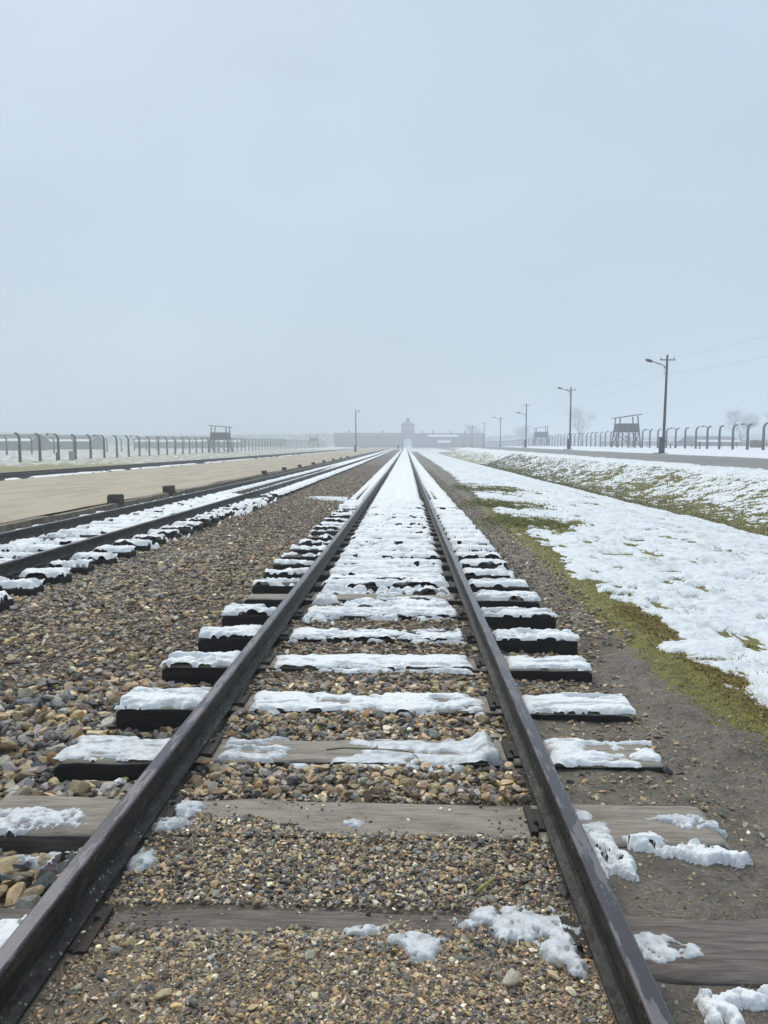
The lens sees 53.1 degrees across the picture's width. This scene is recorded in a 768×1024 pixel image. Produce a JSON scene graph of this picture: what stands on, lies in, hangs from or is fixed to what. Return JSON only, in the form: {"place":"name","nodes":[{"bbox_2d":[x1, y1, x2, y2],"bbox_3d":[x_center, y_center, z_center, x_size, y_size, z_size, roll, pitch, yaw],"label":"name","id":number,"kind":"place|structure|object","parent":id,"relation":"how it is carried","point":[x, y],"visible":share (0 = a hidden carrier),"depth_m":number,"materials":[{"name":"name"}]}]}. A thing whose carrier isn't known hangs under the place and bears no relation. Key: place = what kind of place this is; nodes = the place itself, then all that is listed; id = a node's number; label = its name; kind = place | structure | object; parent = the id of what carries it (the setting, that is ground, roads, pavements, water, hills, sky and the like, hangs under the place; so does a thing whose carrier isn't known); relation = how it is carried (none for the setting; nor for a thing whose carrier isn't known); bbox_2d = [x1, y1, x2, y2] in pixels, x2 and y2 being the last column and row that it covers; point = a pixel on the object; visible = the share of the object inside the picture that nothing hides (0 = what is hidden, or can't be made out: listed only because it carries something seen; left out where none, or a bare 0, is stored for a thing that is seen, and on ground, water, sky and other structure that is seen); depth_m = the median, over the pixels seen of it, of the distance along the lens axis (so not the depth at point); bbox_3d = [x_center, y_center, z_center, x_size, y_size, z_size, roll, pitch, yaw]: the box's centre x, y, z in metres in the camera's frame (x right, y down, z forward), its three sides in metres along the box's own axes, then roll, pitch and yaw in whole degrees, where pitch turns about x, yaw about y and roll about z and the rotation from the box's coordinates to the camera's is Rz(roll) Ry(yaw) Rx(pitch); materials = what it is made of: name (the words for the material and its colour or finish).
{"place":"outdoors","nodes":[
{"label":"outdoors","id":0,"kind":"place"},
{"bbox_2d":[0,532,308,697],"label":"gravel","id":1,"kind":"structure","parent":0,"point":[250,559],"depth_m":6.69,"materials":[{"name":"gravel"}]},
{"bbox_2d":[0,448,387,522],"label":"platform","id":2,"kind":"structure","parent":0,"point":[26,498],"depth_m":27.67,"materials":[{"name":"concrete"}]},
{"bbox_2d":[0,448,394,576],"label":"rail","id":3,"kind":"object","parent":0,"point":[17,565],"visible":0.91,"depth_m":11.30,"materials":[{"name":"metal"}]},
{"bbox_2d":[0,447,394,543],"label":"rail","id":4,"kind":"object","parent":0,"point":[22,533],"visible":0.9,"depth_m":15.24,"materials":[{"name":"metal"}]},
{"bbox_2d":[194,464,383,534],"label":"gravel","id":5,"kind":"structure","parent":0,"point":[343,483],"depth_m":18.45,"materials":[{"name":"gravel"}]},
{"bbox_2d":[178,677,531,803],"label":"gravel","id":6,"kind":"structure","parent":0,"point":[508,781],"depth_m":3.27,"materials":[{"name":"gravel"}]},
{"bbox_2d":[0,444,767,1023],"bbox_3d":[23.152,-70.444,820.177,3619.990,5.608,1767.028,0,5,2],"label":"ground","id":7,"kind":"structure","parent":0,"point":[750,798],"depth_m":3.46,"materials":[{"name":"gravel"}]},
{"bbox_2d":[0,584,43,596],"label":"sleeper","id":8,"kind":"object","parent":7,"relation":"on","point":[20,591],"visible":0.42,"depth_m":7.47,"materials":[{"name":"black wood"}]},
{"bbox_2d":[0,434,49,449],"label":"barrack","id":9,"kind":"structure","parent":7,"relation":"on","point":[12,442],"depth_m":226.04,"materials":[{"name":"tile"}]},
{"bbox_2d":[6,573,71,584],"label":"sleeper","id":10,"kind":"object","parent":7,"relation":"on","point":[61,578],"visible":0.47,"depth_m":8.14,"materials":[{"name":"black wood"}]},
{"bbox_2d":[20,564,94,574],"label":"sleeper","id":11,"kind":"object","parent":7,"relation":"on","point":[85,570],"visible":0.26,"depth_m":8.81,"materials":[{"name":"black wood"}]},
{"bbox_2d":[2,556,116,565],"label":"sleeper","id":12,"kind":"object","parent":7,"relation":"on","point":[101,560],"visible":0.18,"depth_m":9.45,"materials":[{"name":"black wood"}]},
{"bbox_2d":[3,549,136,558],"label":"sleeper","id":13,"kind":"object","parent":7,"relation":"on","point":[129,555],"visible":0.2,"depth_m":10.13,"materials":[{"name":"black wood"}]},
{"bbox_2d":[43,435,102,448],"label":"barrack","id":14,"kind":"structure","parent":7,"relation":"on","point":[81,440],"depth_m":262.50,"materials":[{"name":"tile"}]},
{"bbox_2d":[3,543,150,551],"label":"sleeper","id":15,"kind":"object","parent":7,"relation":"on","point":[143,548],"visible":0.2,"depth_m":10.80,"materials":[{"name":"black wood"}]},
{"bbox_2d":[25,537,165,545],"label":"sleeper","id":16,"kind":"object","parent":7,"relation":"on","point":[160,541],"visible":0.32,"depth_m":11.58,"materials":[{"name":"black wood"}]},
{"bbox_2d":[3,436,192,454],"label":"fence","id":17,"kind":"object","parent":7,"relation":"on","point":[54,446],"visible":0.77,"depth_m":180.51,"materials":[{"name":"concrete"}]},
{"bbox_2d":[0,678,212,909],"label":"gravel","id":18,"kind":"structure","parent":7,"relation":"on","point":[29,714],"depth_m":3.85,"materials":[{"name":"gravel"}]},
{"bbox_2d":[16,851,76,872],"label":"ice patch","id":19,"kind":"object","parent":18,"relation":"on","point":[35,866],"visible":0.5,"depth_m":2.63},
{"bbox_2d":[0,493,276,600],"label":"snow","id":20,"kind":"structure","parent":7,"relation":"on","point":[91,529],"depth_m":11.76,"materials":[{"name":"snow"}]},
{"bbox_2d":[126,847,157,873],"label":"ice patch","id":21,"kind":"object","parent":7,"relation":"on","point":[146,859],"visible":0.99,"depth_m":2.51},
{"bbox_2d":[0,432,326,461],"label":"barbed wire fence","id":22,"kind":"object","parent":7,"relation":"on","point":[39,441],"visible":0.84,"depth_m":127.11,"materials":[{"name":"concrete"}]},
{"bbox_2d":[133,437,212,447],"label":"barrack","id":23,"kind":"structure","parent":7,"relation":"on","point":[162,444],"depth_m":316.10,"materials":[{"name":"tile"}]},
{"bbox_2d":[5,448,364,479],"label":"snow","id":24,"kind":"structure","parent":7,"relation":"on","point":[139,468],"depth_m":46.10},
{"bbox_2d":[0,448,389,532],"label":"kerb","id":25,"kind":"structure","parent":7,"relation":"on","point":[18,524],"depth_m":17.82,"materials":[{"name":"concrete"}]},
{"bbox_2d":[107,494,123,504],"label":"kerb block","id":26,"kind":"structure","parent":25,"relation":"on","point":[116,498],"depth_m":17.11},
{"bbox_2d":[0,449,412,480],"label":"distant sleepers","id":27,"kind":"object","parent":7,"relation":"on","point":[3,479],"visible":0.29,"depth_m":49.42,"materials":[{"name":"black wood"}]},
{"bbox_2d":[0,447,368,474],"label":"rail","id":28,"kind":"object","parent":27,"relation":"on","point":[7,473],"visible":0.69,"depth_m":51.67,"materials":[{"name":"metal"}]},
{"bbox_2d":[0,447,371,477],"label":"rail","id":29,"kind":"object","parent":27,"relation":"on","point":[57,472],"visible":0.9,"depth_m":47.47,"materials":[{"name":"metal"}]},
{"bbox_2d":[208,425,232,452],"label":"watchtower","id":30,"kind":"structure","parent":7,"relation":"on","point":[215,436],"depth_m":172.45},
{"bbox_2d":[215,437,244,447],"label":"barrack","id":31,"kind":"structure","parent":7,"relation":"on","point":[239,442],"depth_m":365.43,"materials":[{"name":"tile"}]},
{"bbox_2d":[245,438,286,446],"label":"barrack","id":32,"kind":"structure","parent":7,"relation":"on","point":[263,444],"depth_m":450.12,"materials":[{"name":"tile"}]},
{"bbox_2d":[214,449,393,494],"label":"snow","id":33,"kind":"structure","parent":7,"relation":"on","point":[288,488],"depth_m":32.85,"materials":[{"name":"snow"}]},
{"bbox_2d":[20,791,614,1023],"bbox_3d":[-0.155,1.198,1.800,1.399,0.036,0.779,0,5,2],"label":"gravel","id":34,"kind":"structure","parent":7,"relation":"on","point":[237,978],"depth_m":1.92,"materials":[{"name":"gravel"}]},
{"bbox_2d":[154,988,171,1000],"bbox_3d":[-0.538,1.180,1.877,0.032,0.019,0.045,1,5,15],"label":"stone","id":35,"kind":"object","parent":34,"relation":"on","point":[164,993],"visible":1,"depth_m":1.87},
{"bbox_2d":[387,931,448,963],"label":"ice patch","id":36,"kind":"object","parent":34,"relation":"on","point":[422,946],"visible":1,"depth_m":2.07,"materials":[{"name":"snow"}]},
{"bbox_2d":[501,968,518,986],"bbox_3d":[0.315,1.175,1.934,0.048,0.030,0.047,-8,7,-16],"label":"stone","id":37,"kind":"object","parent":34,"relation":"on","point":[511,978],"visible":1,"depth_m":1.92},
{"bbox_2d":[77,796,587,954],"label":"gravel","id":38,"kind":"structure","parent":7,"relation":"on","point":[361,893],"depth_m":2.44,"materials":[{"name":"gravel"}]},
{"bbox_2d":[54,736,664,782],"bbox_3d":[-0.106,1.138,3.456,2.660,0.188,0.272,0,5,1],"label":"sleeper","id":39,"kind":"object","parent":7,"relation":"on","point":[305,752],"visible":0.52,"depth_m":3.35,"materials":[{"name":"grey wood"}]},
{"bbox_2d":[52,735,170,761],"bbox_3d":[-1.186,1.067,3.480,0.511,0.019,0.280,0,5,2],"label":"snow patch","id":40,"kind":"object","parent":39,"relation":"on","point":[121,748],"visible":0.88,"depth_m":3.45,"materials":[{"name":"snow"}]},
{"bbox_2d":[0,449,402,1023],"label":"rail","id":41,"kind":"object","parent":39,"relation":"on","point":[37,944],"visible":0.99,"depth_m":2.51,"materials":[{"name":"metal"}]},
{"bbox_2d":[218,731,501,771],"bbox_3d":[-0.106,1.052,3.423,1.253,0.069,0.329,0,5,2],"label":"snow patch","id":42,"kind":"object","parent":39,"relation":"on","point":[477,746],"visible":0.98,"depth_m":3.39,"materials":[{"name":"snow"}]},
{"bbox_2d":[326,744,422,761],"bbox_3d":[-0.033,1.054,3.397,0.444,0.029,0.096,2,5,17],"label":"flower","id":43,"kind":"object","parent":39,"relation":"on","point":[416,760],"visible":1,"depth_m":3.41,"materials":[{"name":"plant"}]},
{"bbox_2d":[407,449,674,1023],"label":"rail","id":44,"kind":"object","parent":39,"relation":"on","point":[633,993],"visible":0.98,"depth_m":2.37,"materials":[{"name":"metal"}]},
{"bbox_2d":[543,738,661,767],"bbox_3d":[0.975,1.066,3.419,0.511,0.032,0.280,0,5,2],"label":"snow patch","id":45,"kind":"object","parent":39,"relation":"on","point":[569,752],"visible":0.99,"depth_m":3.38,"materials":[{"name":"snow"}]},
{"bbox_2d":[0,795,731,854],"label":"sleeper","id":46,"kind":"object","parent":7,"relation":"on","point":[467,820],"visible":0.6,"depth_m":2.81,"materials":[{"name":"grey wood"}]},
{"bbox_2d":[0,806,86,836],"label":"ice patch","id":47,"kind":"object","parent":46,"relation":"on","point":[12,819],"visible":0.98,"depth_m":2.80,"materials":[{"name":"snow"}]},
{"bbox_2d":[150,798,205,835],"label":"ice patch","id":48,"kind":"object","parent":46,"relation":"on","point":[185,807],"visible":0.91,"depth_m":2.81,"materials":[{"name":"snow"}]},
{"bbox_2d":[575,809,610,833],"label":"ice patch","id":49,"kind":"object","parent":46,"relation":"on","point":[585,816],"visible":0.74,"depth_m":2.76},
{"bbox_2d":[643,813,727,838],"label":"ice patch","id":50,"kind":"object","parent":46,"relation":"on","point":[687,821],"visible":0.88,"depth_m":2.78,"materials":[{"name":"snow"}]},
{"bbox_2d":[253,580,490,688],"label":"gravel","id":51,"kind":"structure","parent":7,"relation":"on","point":[385,647],"depth_m":5.27,"materials":[{"name":"stone"}]},
{"bbox_2d":[116,691,633,731],"bbox_3d":[-0.058,1.084,4.117,2.690,0.188,0.270,0,5,2],"label":"sleeper","id":52,"kind":"object","parent":7,"relation":"on","point":[149,720],"visible":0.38,"depth_m":4.02,"materials":[{"name":"grey wood"}]},
{"bbox_2d":[114,686,211,709],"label":"snow patch","id":53,"kind":"object","parent":52,"relation":"on","point":[142,698],"visible":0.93,"depth_m":4.08,"materials":[{"name":"snow"}]},
{"bbox_2d":[249,690,484,715],"bbox_3d":[-0.091,1.014,4.091,1.260,0.041,0.322,0,5,2],"label":"snow patch","id":54,"kind":"object","parent":52,"relation":"on","point":[410,702],"visible":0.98,"depth_m":4.06,"materials":[{"name":"snow"}]},
{"bbox_2d":[522,692,635,714],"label":"snow patch","id":55,"kind":"object","parent":52,"relation":"on","point":[585,703],"visible":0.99,"depth_m":4.04,"materials":[{"name":"snow"}]},
{"bbox_2d":[162,653,591,685],"bbox_3d":[-0.051,1.020,4.893,2.670,0.188,0.271,0,5,2],"label":"sleeper","id":56,"kind":"object","parent":7,"relation":"on","point":[184,672],"visible":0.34,"depth_m":4.79,"materials":[{"name":"grey wood"}]},
{"bbox_2d":[160,650,240,667],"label":"snow patch","id":57,"kind":"object","parent":56,"relation":"on","point":[198,658],"visible":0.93,"depth_m":4.84,"materials":[{"name":"snow"}]},
{"bbox_2d":[273,653,473,674],"bbox_3d":[-0.076,0.950,4.859,1.274,0.050,0.336,0,5,2],"label":"snow patch","id":58,"kind":"object","parent":56,"relation":"on","point":[376,663],"visible":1,"depth_m":4.81,"materials":[{"name":"snow"}]},
{"bbox_2d":[504,655,591,670],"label":"snow patch","id":59,"kind":"object","parent":56,"relation":"on","point":[570,662],"visible":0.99,"depth_m":4.79,"materials":[{"name":"snow"}]},
{"bbox_2d":[302,588,451,624],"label":"snow","id":60,"kind":"structure","parent":7,"relation":"on","point":[371,602],"depth_m":6.67,"materials":[{"name":"snow"}]},
{"bbox_2d":[0,906,767,988],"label":"sleeper","id":61,"kind":"object","parent":7,"relation":"on","point":[735,952],"visible":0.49,"depth_m":2.17,"materials":[{"name":"grey wood"}]},
{"bbox_2d":[0,914,26,947],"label":"ice patch","id":62,"kind":"object","parent":61,"relation":"on","point":[8,927],"visible":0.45,"depth_m":2.15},
{"bbox_2d":[342,924,384,936],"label":"ice patch","id":63,"kind":"object","parent":61,"relation":"on","point":[366,930],"visible":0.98,"depth_m":2.13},
{"bbox_2d":[452,905,588,979],"bbox_3d":[0.426,1.166,2.166,0.427,0.048,0.264,4,7,39],"label":"ice patch","id":64,"kind":"object","parent":61,"relation":"on","point":[515,924],"visible":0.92,"depth_m":2.13,"materials":[{"name":"snow"}]},
{"bbox_2d":[634,931,703,962],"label":"ice patch","id":65,"kind":"object","parent":61,"relation":"on","point":[647,940],"visible":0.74,"depth_m":2.07,"materials":[{"name":"snow"}]},
{"bbox_2d":[307,536,460,541],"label":"sleeper","id":66,"kind":"object","parent":7,"relation":"on","point":[349,538],"visible":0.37,"depth_m":11.71,"materials":[{"name":"black wood"}]},
{"bbox_2d":[263,571,510,581],"bbox_3d":[0.032,0.742,8.420,2.673,0.163,0.270,0,5,2],"label":"sleeper","id":67,"kind":"object","parent":7,"relation":"on","point":[325,575],"visible":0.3,"depth_m":8.31,"materials":[{"name":"black wood"}]},
{"bbox_2d":[198,628,577,655],"bbox_3d":[0.022,0.960,5.623,2.715,0.188,0.266,0,5,1],"label":"sleeper","id":68,"kind":"object","parent":7,"relation":"on","point":[223,643],"visible":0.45,"depth_m":5.50,"materials":[{"name":"black wood"}]},
{"bbox_2d":[199,624,261,638],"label":"snow patch","id":69,"kind":"object","parent":68,"relation":"on","point":[228,631],"visible":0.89,"depth_m":5.56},
{"bbox_2d":[288,627,464,643],"bbox_3d":[-0.052,0.891,5.598,1.267,0.056,0.322,0,5,2],"label":"snow patch","id":70,"kind":"object","parent":68,"relation":"on","point":[317,633],"visible":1,"depth_m":5.54,"materials":[{"name":"snow"}]},
{"bbox_2d":[492,627,579,640],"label":"snow patch","id":71,"kind":"object","parent":68,"relation":"on","point":[534,634],"visible":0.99,"depth_m":5.52,"materials":[{"name":"snow"}]},
{"bbox_2d":[222,607,555,629],"bbox_3d":[0.036,0.897,6.384,2.720,0.188,0.272,0,5,1],"label":"sleeper","id":72,"kind":"object","parent":7,"relation":"on","point":[255,617],"visible":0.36,"depth_m":6.25,"materials":[{"name":"black wood"}]},
{"bbox_2d":[221,603,275,615],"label":"snow patch","id":73,"kind":"object","parent":72,"relation":"on","point":[233,609],"visible":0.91,"depth_m":6.31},
{"bbox_2d":[308,604,456,619],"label":"snow patch","id":74,"kind":"object","parent":72,"relation":"on","point":[388,611],"visible":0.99,"depth_m":6.30,"materials":[{"name":"snow"}]},
{"bbox_2d":[481,606,556,617],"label":"snow patch","id":75,"kind":"object","parent":72,"relation":"on","point":[514,611],"visible":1,"depth_m":6.26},
{"bbox_2d":[252,507,528,594],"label":"snow","id":76,"kind":"structure","parent":7,"relation":"on","point":[372,565],"depth_m":9.64,"materials":[{"name":"snow"}]},
{"bbox_2d":[273,561,507,570],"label":"sleeper","id":77,"kind":"object","parent":7,"relation":"on","point":[444,566],"visible":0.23,"depth_m":9.00,"materials":[{"name":"black wood"}]},
{"bbox_2d":[252,581,529,593],"bbox_3d":[0.066,0.798,7.732,2.749,0.164,0.272,0,5,2],"label":"sleeper","id":78,"kind":"object","parent":7,"relation":"on","point":[259,588],"visible":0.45,"depth_m":7.63,"materials":[{"name":"black wood"}]},
{"bbox_2d":[289,547,492,554],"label":"sleeper","id":79,"kind":"object","parent":7,"relation":"on","point":[438,551],"visible":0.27,"depth_m":10.34,"materials":[{"name":"black wood"}]},
{"bbox_2d":[281,554,501,561],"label":"sleeper","id":80,"kind":"object","parent":7,"relation":"on","point":[442,558],"visible":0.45,"depth_m":9.64,"materials":[{"name":"black wood"}]},
{"bbox_2d":[244,592,539,608],"bbox_3d":[0.068,0.842,7.054,2.665,0.188,0.270,0,5,2],"label":"sleeper","id":81,"kind":"object","parent":7,"relation":"on","point":[271,600],"visible":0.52,"depth_m":6.96,"materials":[{"name":"grey wood"}]},
{"bbox_2d":[316,592,449,599],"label":"snow patch","id":82,"kind":"object","parent":81,"relation":"on","point":[322,594],"visible":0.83,"depth_m":6.97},
{"bbox_2d":[473,589,540,600],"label":"snow patch","id":83,"kind":"object","parent":81,"relation":"on","point":[490,595],"visible":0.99,"depth_m":6.93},
{"bbox_2d":[298,541,486,547],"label":"sleeper","id":84,"kind":"object","parent":7,"relation":"on","point":[344,544],"visible":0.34,"depth_m":11.03,"materials":[{"name":"black wood"}]},
{"bbox_2d":[334,448,458,509],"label":"snow","id":85,"kind":"structure","parent":7,"relation":"on","point":[399,488],"depth_m":24.95,"materials":[{"name":"snow"}]},
{"bbox_2d":[39,433,767,446],"bbox_3d":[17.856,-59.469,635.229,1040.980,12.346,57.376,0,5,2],"label":"distant woods","id":86,"kind":"object","parent":7,"relation":"on","point":[322,435],"visible":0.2,"depth_m":633.42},
{"bbox_2d":[334,418,484,447],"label":"gate building","id":87,"kind":"structure","parent":7,"relation":"on","point":[419,440],"depth_m":427.57,"materials":[{"name":"grey brick"}]},
{"bbox_2d":[532,426,549,445],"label":"watchtower","id":88,"kind":"structure","parent":7,"relation":"on","point":[540,434],"depth_m":236.71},
{"bbox_2d":[490,628,594,695],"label":"gravel","id":89,"kind":"structure","parent":7,"relation":"on","point":[540,685],"depth_m":4.60,"materials":[{"name":"gravel"}]},
{"bbox_2d":[558,387,575,449],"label":"lamp pole","id":90,"kind":"object","parent":7,"relation":"on","point":[569,441],"visible":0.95,"depth_m":102.63,"materials":[{"name":"grey wood"}]},
{"bbox_2d":[565,406,598,445],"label":"bare tree","id":91,"kind":"object","parent":7,"relation":"on","point":[578,417],"visible":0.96,"depth_m":412.28,"materials":[{"name":"grey plant"}]},
{"bbox_2d":[417,447,767,706],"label":"snow cover","id":92,"kind":"object","parent":7,"relation":"on","point":[692,627],"visible":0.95,"depth_m":11.52,"materials":[{"name":"snow"}]},
{"bbox_2d":[443,454,767,772],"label":"grass","id":93,"kind":"structure","parent":7,"relation":"on","point":[630,610],"depth_m":15.35,"materials":[{"name":"plant"}]},
{"bbox_2d":[485,423,767,449],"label":"barbed wire fence","id":94,"kind":"object","parent":7,"relation":"on","point":[495,444],"visible":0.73,"depth_m":134.02,"materials":[{"name":"concrete"}]},
{"bbox_2d":[611,414,641,447],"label":"watchtower","id":95,"kind":"structure","parent":7,"relation":"on","point":[619,427],"depth_m":145.09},
{"bbox_2d":[525,616,767,1023],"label":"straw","id":96,"kind":"object","parent":7,"relation":"on","point":[678,777],"visible":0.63,"depth_m":3.27,"materials":[{"name":"brown plant"}]},
{"bbox_2d":[645,355,674,453],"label":"lamp pole","id":97,"kind":"object","parent":7,"relation":"on","point":[661,449],"visible":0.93,"depth_m":64.67,"materials":[{"name":"grey wood"}]},
{"bbox_2d":[586,824,752,881],"bbox_3d":[0.955,1.153,2.593,0.560,0.071,0.330,0,5,2],"label":"ice patch","id":98,"kind":"object","parent":7,"relation":"on","point":[694,851],"visible":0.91,"depth_m":2.58,"materials":[{"name":"snow"}]},
{"bbox_2d":[602,442,767,446],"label":"rail fence","id":99,"kind":"object","parent":7,"relation":"on","point":[736,444],"visible":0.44,"depth_m":155.68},
{"bbox_2d":[677,436,741,445],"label":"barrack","id":100,"kind":"structure","parent":7,"relation":"on","point":[710,439],"depth_m":275.21,"materials":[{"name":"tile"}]},
{"bbox_2d":[693,984,767,1023],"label":"ice patch","id":101,"kind":"object","parent":7,"relation":"on","point":[721,1007],"visible":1,"depth_m":1.88,"materials":[{"name":"snow"}]},
{"bbox_2d":[725,407,760,443],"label":"bare tree","id":102,"kind":"object","parent":7,"relation":"on","point":[735,420],"visible":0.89,"depth_m":343.09,"materials":[{"name":"grey plant"}]},
{"bbox_2d":[0,0,767,444],"label":"sky","id":103,"kind":"structure","parent":0,"point":[293,217],"materials":[{"name":"grey"}]},
{"bbox_2d":[428,469,633,692],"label":"gravel","id":104,"kind":"structure","parent":0,"point":[558,574],"depth_m":8.28,"materials":[{"name":"gravel"}]},
{"bbox_2d":[437,447,767,468],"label":"road","id":105,"kind":"structure","parent":0,"point":[762,463],"depth_m":48.30,"materials":[{"name":"asphalt"}]},
{"bbox_2d":[504,624,767,846],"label":"gravel","id":106,"kind":"structure","parent":0,"point":[673,794],"depth_m":3.58,"materials":[{"name":"gravel"}]},
{"bbox_2d":[533,715,767,1022],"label":"gravel","id":107,"kind":"structure","parent":0,"point":[662,986],"depth_m":3.09,"materials":[{"name":"gravel"}]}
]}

